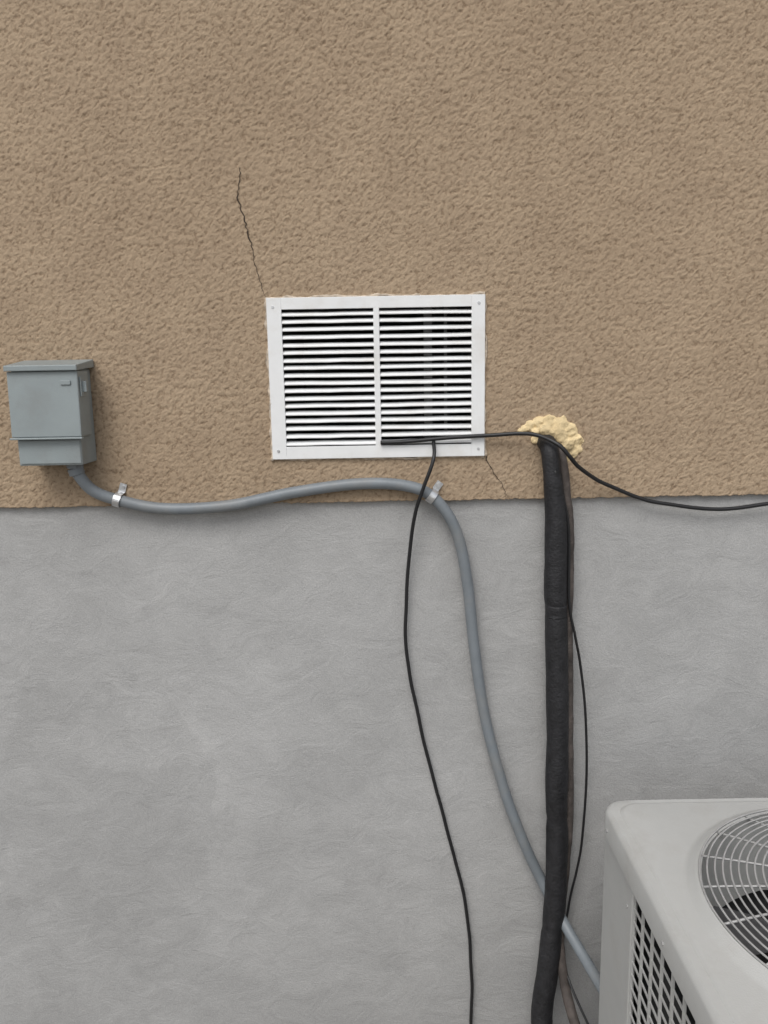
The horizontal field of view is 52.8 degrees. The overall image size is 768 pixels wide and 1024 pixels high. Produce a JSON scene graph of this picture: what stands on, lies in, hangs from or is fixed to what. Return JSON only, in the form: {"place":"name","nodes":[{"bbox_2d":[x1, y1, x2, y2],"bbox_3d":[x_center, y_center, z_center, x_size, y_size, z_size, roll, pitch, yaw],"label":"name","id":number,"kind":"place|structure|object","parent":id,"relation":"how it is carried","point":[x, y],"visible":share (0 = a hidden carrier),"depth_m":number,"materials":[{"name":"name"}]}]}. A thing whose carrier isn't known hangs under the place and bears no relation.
{"place":"outdoors","nodes":[
{"label":"outdoors","id":0,"kind":"place"},
{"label":"ground","id":1,"kind":"structure","parent":0,"visible":0},
{"bbox_2d":[0,494,767,1023],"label":"foundation wall","id":2,"kind":"structure","parent":1,"relation":"on","point":[218,802],"depth_m":2.05,"materials":[{"name":"concrete"}]},
{"bbox_2d":[0,0,767,507],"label":"stucco wall","id":3,"kind":"structure","parent":2,"relation":"on","point":[576,190],"depth_m":1.81,"materials":[{"name":"brown paint"}]},
{"bbox_2d":[3,359,96,465],"bbox_3d":[-0.777,-0.236,1.827,0.177,0.245,0.112,-1,10,0],"label":"electrical disconnect box","id":4,"kind":"object","parent":3,"relation":"attached to","point":[51,412],"visible":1,"depth_m":1.78,"materials":[{"name":"grey paint"}]},
{"bbox_2d":[7,371,91,437],"bbox_3d":[-0.782,-0.253,1.807,0.162,0.150,0.068,-1,10,0],"label":"door","id":5,"kind":"structure","parent":4,"relation":"in","point":[39,406],"depth_m":1.78,"materials":[{"name":"grey paint"}]},
{"bbox_2d":[236,168,263,293],"bbox_3d":[-0.313,-0.652,1.813,0.058,0.295,0.001,-1,10,0],"label":"crack","id":6,"kind":"object","parent":3,"relation":"on","point":[246,228],"visible":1,"depth_m":1.81,"materials":[{"name":"brown paint"}]},
{"bbox_2d":[403,436,473,1023],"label":"black cable","id":7,"kind":"object","parent":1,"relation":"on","point":[419,717],"visible":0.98,"depth_m":2.02,"materials":[{"name":"black rubber"}]},
{"bbox_3d":[0.905,1.691,1.519,0.950,0.068,1.000,-1,10,0],"label":"concrete pad","id":8,"kind":"object","parent":1,"relation":"on","visible":0},
{"bbox_2d":[598,798,767,1023],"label":"air conditioner condenser","id":9,"kind":"object","parent":8,"relation":"on","point":[684,939],"visible":1,"depth_m":1.51,"materials":[{"name":"paint"}]},
{"bbox_2d":[66,465,599,994],"bbox_3d":[-0.066,0.528,1.963,1.349,1.333,0.299,1,10,12],"label":"electrical conduit","id":10,"kind":"object","parent":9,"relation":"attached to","point":[118,499],"visible":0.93,"depth_m":1.91,"materials":[{"name":"plastic"}]},
{"bbox_2d":[531,434,568,1023],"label":"suction line insulation","id":11,"kind":"object","parent":9,"relation":"attached to","point":[556,664],"visible":0.94,"depth_m":1.97,"materials":[{"name":"plastic"}]},
{"bbox_2d":[517,414,583,461],"bbox_3d":[0.410,-0.180,1.893,0.166,0.117,0.035,-1,10,0],"label":"expanding foam","id":12,"kind":"object","parent":11,"relation":"attached to","point":[562,430],"visible":0.87,"depth_m":1.89,"materials":[{"name":"beige plastic"}]},
{"bbox_2d":[545,605,566,619],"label":"tape wraps","id":13,"kind":"object","parent":11,"relation":"attached to","point":[559,613],"visible":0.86,"depth_m":1.91,"materials":[{"name":"plastic"}]},
{"bbox_2d":[558,448,579,1023],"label":"liquid line","id":14,"kind":"object","parent":9,"relation":"attached to","point":[570,1008],"visible":0.62,"depth_m":2.00,"materials":[{"name":"black rubber"}]},
{"bbox_2d":[554,470,588,1023],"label":"control wire","id":15,"kind":"object","parent":9,"relation":"attached to","point":[586,751],"visible":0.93,"depth_m":2.00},
{"bbox_3d":[-0.022,-1.279,1.754,10.000,2.529,0.100,-1,10,0],"label":"stucco coat","id":16,"kind":"object","parent":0,"visible":0},
{"bbox_2d":[264,291,487,460],"bbox_3d":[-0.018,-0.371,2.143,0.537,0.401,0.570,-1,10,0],"label":"vent grille","id":17,"kind":"object","parent":16,"relation":"attached to","point":[356,376],"visible":0.99,"depth_m":1.88,"materials":[{"name":"white metal"}]},
{"bbox_2d":[380,431,767,510],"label":"black cable","id":18,"kind":"object","parent":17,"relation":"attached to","point":[570,457],"visible":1,"depth_m":1.88,"materials":[{"name":"black rubber"}]}
]}

